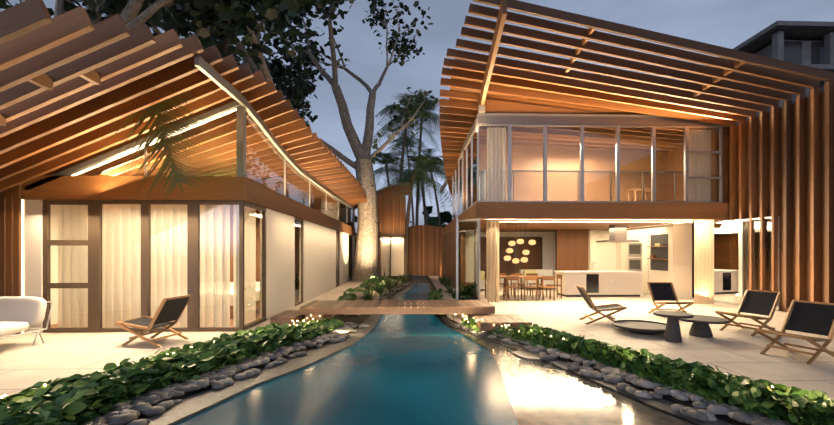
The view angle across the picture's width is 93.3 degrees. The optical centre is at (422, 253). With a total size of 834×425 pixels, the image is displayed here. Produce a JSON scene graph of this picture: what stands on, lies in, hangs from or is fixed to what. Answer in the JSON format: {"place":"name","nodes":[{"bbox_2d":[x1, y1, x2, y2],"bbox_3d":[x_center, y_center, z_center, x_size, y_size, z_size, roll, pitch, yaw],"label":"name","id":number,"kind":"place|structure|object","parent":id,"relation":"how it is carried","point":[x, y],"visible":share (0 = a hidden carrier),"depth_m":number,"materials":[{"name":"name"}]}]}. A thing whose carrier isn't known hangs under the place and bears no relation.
{"place":"outdoors","nodes":[
{"label":"outdoors","id":0,"kind":"place"},
{"bbox_2d":[64,0,86,12],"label":"tree","id":1,"kind":"object","parent":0,"point":[84,4],"depth_m":14.87,"materials":[{"name":"plant"}]},
{"bbox_2d":[21,175,354,332],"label":"pavilion walls","id":2,"kind":"structure","parent":0,"point":[310,253],"depth_m":9.26,"materials":[{"name":"white paint"}]},
{"bbox_2d":[43,105,353,332],"bbox_3d":[-5.815,-0.749,15.927,3.920,4.647,16.215,0,0,-2],"label":"window glass","id":3,"kind":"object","parent":2,"relation":"attached to","point":[317,198],"depth_m":7.88,"materials":[{"name":"clear glass"}]},
{"bbox_2d":[148,0,326,70],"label":"tree","id":4,"kind":"object","parent":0,"point":[308,3],"depth_m":17.89,"materials":[{"name":"green plant"}]},
{"bbox_2d":[239,40,329,126],"bbox_3d":[-9.706,-6.632,26.506,7.932,16.834,7.913,0,0,-40],"label":"tree","id":5,"kind":"object","parent":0,"point":[279,72],"depth_m":25.30,"materials":[{"name":"green plant"}]},
{"bbox_2d":[174,283,517,424],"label":"pool water","id":6,"kind":"structure","parent":0,"point":[410,369],"depth_m":5.05,"materials":[{"name":"teal liquid"}]},
{"bbox_2d":[378,222,380,276],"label":"wall","id":7,"kind":"structure","parent":0,"point":[379,242],"depth_m":25.33,"materials":[{"name":"brown wood"}]},
{"bbox_2d":[0,276,833,398],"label":"deck paving","id":8,"kind":"structure","parent":0,"point":[25,363],"depth_m":6.86,"materials":[{"name":"beige stone"}]},
{"bbox_2d":[0,296,52,345],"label":"white lounger","id":9,"kind":"object","parent":8,"relation":"on","point":[18,314],"visible":1,"depth_m":6.77,"materials":[{"name":"white fabric"}]},
{"bbox_2d":[0,0,175,20],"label":"leaves","id":10,"kind":"object","parent":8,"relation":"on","point":[7,6],"visible":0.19,"depth_m":7.26,"materials":[{"name":"green plant"}]},
{"bbox_2d":[0,0,219,24],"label":"tree","id":11,"kind":"object","parent":8,"relation":"on","point":[130,11],"depth_m":10.42,"materials":[{"name":"plant"}]},
{"bbox_2d":[15,0,311,63],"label":"canopy","id":12,"kind":"object","parent":11,"relation":"on","point":[211,13],"depth_m":11.83,"materials":[{"name":"green plant"}]},
{"bbox_2d":[116,295,191,347],"bbox_3d":[-4.711,1.175,6.942,0.939,0.837,0.654,0,0,8],"label":"folding chair","id":13,"kind":"object","parent":8,"relation":"on","point":[170,310],"visible":0.98,"depth_m":6.84,"materials":[{"name":"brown wood"}]},
{"bbox_2d":[0,0,366,209],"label":"pavilion roof","id":14,"kind":"structure","parent":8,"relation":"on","point":[73,82],"depth_m":6.72,"materials":[{"name":"brown wood"}]},
{"bbox_2d":[0,184,23,333],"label":"wall","id":15,"kind":"structure","parent":14,"relation":"attached to","point":[11,242],"depth_m":7.63,"materials":[{"name":"brown wood"}]},
{"bbox_2d":[71,109,235,175],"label":"pavilion led strips","id":16,"kind":"object","parent":14,"relation":"attached to","point":[100,164],"depth_m":8.00,"materials":[{"name":"white plastic"}]},
{"bbox_2d":[58,204,255,327],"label":"pavilion curtains","id":17,"kind":"object","parent":14,"relation":"on","point":[215,264],"depth_m":8.12,"materials":[{"name":"white fabric"}]},
{"bbox_2d":[106,92,219,199],"bbox_3d":[-4.538,-2.233,6.963,2.135,2.712,0.432,0,0,-2],"label":"palm frond","id":18,"kind":"object","parent":14,"relation":"on","point":[163,136],"visible":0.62,"depth_m":6.96,"materials":[{"name":"green plant"}]},
{"bbox_2d":[230,282,259,318],"bbox_3d":[-5.350,1.204,10.432,2.200,0.740,2.200,0,0,-2],"label":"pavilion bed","id":19,"kind":"object","parent":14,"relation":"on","point":[231,303],"depth_m":10.13,"materials":[{"name":"white wood"}]},
{"bbox_2d":[146,0,276,80],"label":"tree","id":20,"kind":"object","parent":8,"relation":"on","point":[263,67],"depth_m":17.19,"materials":[{"name":"plant"}]},
{"bbox_2d":[222,0,307,77],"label":"tree","id":21,"kind":"object","parent":8,"relation":"on","point":[280,22],"depth_m":15.11,"materials":[{"name":"green plant"}]},
{"bbox_2d":[376,182,409,275],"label":"tall pavilion","id":22,"kind":"structure","parent":8,"relation":"on","point":[392,216],"depth_m":26.86,"materials":[{"name":"brown wood"}]},
{"bbox_2d":[407,225,442,275],"bbox_3d":[0.144,-0.201,27.984,3.498,3.550,0.647,0,0,29],"label":"wooden fence","id":23,"kind":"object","parent":8,"relation":"on","point":[423,256],"depth_m":27.70,"materials":[{"name":"brown wood"}]},
{"bbox_2d":[480,269,553,288],"bbox_3d":[4.039,1.099,16.876,3.400,0.750,1.250,0,0,-2],"label":"sideboard","id":24,"kind":"object","parent":8,"relation":"on","point":[544,272],"visible":0.35,"depth_m":17.04,"materials":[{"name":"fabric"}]},
{"bbox_2d":[499,276,543,298],"bbox_3d":[3.541,1.198,13.833,1.700,0.767,0.900,0,0,-2],"label":"dining table","id":25,"kind":"object","parent":8,"relation":"on","point":[538,277],"visible":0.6,"depth_m":13.65,"materials":[{"name":"brown wood"}]},
{"bbox_2d":[485,273,561,300],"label":"dining chairs","id":26,"kind":"object","parent":8,"relation":"on","point":[527,277],"visible":0.79,"depth_m":13.33,"materials":[{"name":"brown wood"}]},
{"bbox_2d":[440,113,729,288],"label":"house","id":27,"kind":"structure","parent":8,"relation":"on","point":[561,229],"depth_m":14.74,"materials":[{"name":"brown wood"}]},
{"bbox_2d":[504,223,535,262],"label":"pendant lamps","id":28,"kind":"object","parent":27,"relation":"hanging from","point":[524,252],"visible":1,"depth_m":13.65,"materials":[{"name":"white glass"}]},
{"bbox_2d":[479,170,683,200],"bbox_3d":[5.503,-2.101,13.949,7.400,1.090,3.300,0,0,-2],"label":"glass railing","id":29,"kind":"object","parent":27,"relation":"on","point":[482,192],"depth_m":12.65,"materials":[{"name":"glass"}]},
{"bbox_2d":[486,127,713,303],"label":"pavilion curtains","id":30,"kind":"object","parent":27,"relation":"hanging from","point":[703,261],"visible":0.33,"depth_m":12.33,"materials":[{"name":"fabric"}]},
{"bbox_2d":[452,124,779,310],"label":"pavilion glazing","id":31,"kind":"structure","parent":27,"relation":"attached to","point":[729,258],"depth_m":12.15,"materials":[{"name":"clear glass"}]},
{"bbox_2d":[596,225,638,242],"bbox_3d":[7.265,-0.721,14.658,1.200,0.630,0.800,0,0,-2],"label":"range hood","id":32,"kind":"object","parent":27,"relation":"attached to","point":[617,233],"visible":1,"depth_m":14.46,"materials":[{"name":"silver metal"}]},
{"bbox_2d":[439,0,833,195],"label":"pavilion roof","id":33,"kind":"structure","parent":27,"relation":"on","point":[491,82],"depth_m":10.72,"materials":[{"name":"brown wood"}]},
{"bbox_2d":[576,285,626,323],"bbox_3d":[4.054,1.175,8.958,0.940,0.837,0.654,0,0,10],"label":"folding chair","id":34,"kind":"object","parent":8,"relation":"on","point":[617,307],"visible":0.94,"depth_m":8.74,"materials":[{"name":"dark fabric"},{"name":"teak"}]},
{"bbox_2d":[611,320,665,334],"bbox_3d":[4.396,1.497,7.862,1.120,0.155,1.120,0,0,-2],"label":"fire pit","id":35,"kind":"object","parent":8,"relation":"on","point":[642,327],"visible":0.9,"depth_m":7.79,"materials":[{"name":"grey concrete"}]},
{"bbox_2d":[588,224,691,298],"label":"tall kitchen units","id":36,"kind":"object","parent":8,"relation":"on","point":[659,253],"visible":0.88,"depth_m":14.62,"materials":[{"name":"beige"}]},
{"bbox_2d":[647,282,693,317],"bbox_3d":[6.228,1.175,9.921,0.654,0.837,0.935,0,0,3],"label":"folding chair","id":37,"kind":"object","parent":8,"relation":"on","point":[662,291],"visible":0.9,"depth_m":10.17,"materials":[{"name":"black fabric"}]},
{"bbox_2d":[653,311,693,342],"bbox_3d":[4.488,1.324,7.044,0.620,0.500,0.620,0,0,-2],"label":"side table","id":38,"kind":"object","parent":8,"relation":"on","point":[672,332],"visible":1,"depth_m":6.96,"materials":[{"name":"grey concrete"}]},
{"bbox_2d":[678,315,728,337],"bbox_3d":[5.309,1.404,7.502,0.860,0.340,0.860,0,0,-2],"label":"side table","id":39,"kind":"object","parent":8,"relation":"on","point":[700,326],"visible":0.88,"depth_m":7.36,"materials":[{"name":"grey concrete"}]},
{"bbox_2d":[715,289,781,335],"bbox_3d":[6.495,1.175,7.843,0.941,0.837,0.654,0,0,-18],"label":"folding chair","id":40,"kind":"object","parent":8,"relation":"on","point":[761,302],"visible":0.96,"depth_m":7.88,"materials":[{"name":"dark fabric"},{"name":"teak"}]},
{"bbox_2d":[754,300,833,363],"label":"folding chair","id":41,"kind":"object","parent":8,"relation":"on","point":[813,317],"visible":0.98,"depth_m":6.03,"materials":[{"name":"dark fabric"},{"name":"teak"}]},
{"bbox_2d":[0,0,833,232],"label":"sky","id":42,"kind":"structure","parent":0,"point":[723,23],"materials":[{"name":"grey"}]},
{"bbox_2d":[409,148,445,226],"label":"palm","id":43,"kind":"object","parent":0,"point":[428,150],"depth_m":45.87,"materials":[{"name":"green plant"}]},
{"bbox_2d":[125,275,750,424],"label":"planting soil","id":44,"kind":"structure","parent":0,"point":[359,319],"depth_m":6.44,"materials":[{"name":"brown soil"}]},
{"bbox_2d":[199,0,437,281],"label":"tree","id":45,"kind":"object","parent":44,"relation":"on","point":[366,264],"depth_m":22.41,"materials":[{"name":"brown plant"}]},
{"bbox_2d":[351,280,401,300],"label":"bank rocks","id":46,"kind":"object","parent":44,"relation":"on","point":[360,294],"visible":0.21,"depth_m":13.05,"materials":[{"name":"grey stone"}]},
{"bbox_2d":[0,314,772,397],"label":"fairy lights","id":47,"kind":"object","parent":44,"relation":"on","point":[296,325],"visible":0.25,"depth_m":7.30},
{"bbox_2d":[270,300,531,330],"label":"timber bridge","id":48,"kind":"structure","parent":44,"relation":"on","point":[480,310],"depth_m":9.01,"materials":[{"name":"brown wood"}]},
{"bbox_2d":[360,270,455,299],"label":"bank plants","id":49,"kind":"object","parent":44,"relation":"on","point":[380,290],"visible":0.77,"depth_m":15.93,"materials":[{"name":"green plant"}]},
{"bbox_2d":[374,156,451,276],"bbox_3d":[-0.692,-2.508,27.200,7.105,8.569,6.913,0,0,-2],"label":"palm","id":50,"kind":"object","parent":44,"relation":"on","point":[418,170],"depth_m":27.23,"materials":[{"name":"green plant"}]},
{"bbox_2d":[0,275,833,424],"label":"ground cover plants","id":51,"kind":"object","parent":44,"relation":"on","point":[76,399],"visible":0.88,"depth_m":4.58,"materials":[{"name":"green plant"}]},
{"bbox_2d":[83,282,793,424],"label":"pebbles","id":52,"kind":"object","parent":44,"relation":"on","point":[127,412],"visible":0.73,"depth_m":4.83,"materials":[{"name":"grey stone"}]},
{"bbox_2d":[140,275,740,424],"bbox_3d":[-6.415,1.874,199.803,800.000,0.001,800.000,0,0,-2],"label":"ground","id":53,"kind":"structure","parent":0,"point":[419,279],"depth_m":5.49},
{"bbox_2d":[369,152,426,190],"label":"palm","id":54,"kind":"object","parent":53,"relation":"on","point":[384,155],"depth_m":41.57,"materials":[{"name":"green plant"}]},
{"bbox_2d":[355,206,451,252],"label":"tree foliage","id":55,"kind":"object","parent":53,"relation":"on","point":[446,217],"visible":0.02,"depth_m":53.62,"materials":[{"name":"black plant"}]},
{"bbox_2d":[380,133,428,225],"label":"palm","id":56,"kind":"object","parent":53,"relation":"on","point":[413,141],"depth_m":51.78,"materials":[{"name":"plant"}]},
{"bbox_2d":[372,92,439,179],"bbox_3d":[-0.960,-5.141,31.172,7.623,13.835,8.659,0,0,-2],"label":"palm","id":57,"kind":"object","parent":53,"relation":"on","point":[393,106],"depth_m":30.80,"materials":[{"name":"green plant"}]},
{"bbox_2d":[378,148,445,224],"bbox_3d":[-0.343,-3.421,34.038,7.443,10.394,8.873,0,0,-2],"label":"palm","id":58,"kind":"object","parent":53,"relation":"on","point":[412,155],"depth_m":33.81,"materials":[{"name":"green plant"}]},
{"bbox_2d":[387,88,445,225],"bbox_3d":[-0.018,-6.888,38.294,8.491,17.326,7.315,0,0,-2],"label":"palm","id":59,"kind":"object","parent":53,"relation":"on","point":[428,109],"depth_m":38.17,"materials":[{"name":"green plant"}]},
{"bbox_2d":[143,283,734,424],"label":"pool rim","id":60,"kind":"object","parent":53,"relation":"on","point":[542,393],"visible":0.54,"depth_m":4.77,"materials":[{"name":"stone"}]},
{"bbox_2d":[513,350,560,360],"bbox_3d":[2.005,1.707,6.579,0.917,0.035,0.622,0,0,-2],"label":"ledge stone","id":61,"kind":"object","parent":60,"relation":"on","point":[526,355],"visible":0.38,"depth_m":6.50,"materials":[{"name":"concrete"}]},
{"bbox_2d":[686,21,833,124],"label":"concrete building","id":62,"kind":"structure","parent":53,"relation":"on","point":[809,43],"depth_m":31.79,"materials":[{"name":"grey concrete"}]},
{"bbox_2d":[554,262,643,296],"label":"kitchen island","id":63,"kind":"structure","parent":0,"point":[610,283],"depth_m":14.14,"materials":[{"name":"beige"}]},
{"bbox_2d":[692,81,833,311],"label":"slatted wall","id":64,"kind":"structure","parent":0,"point":[781,162],"depth_m":10.30,"materials":[{"name":"brown wood"}]}
]}

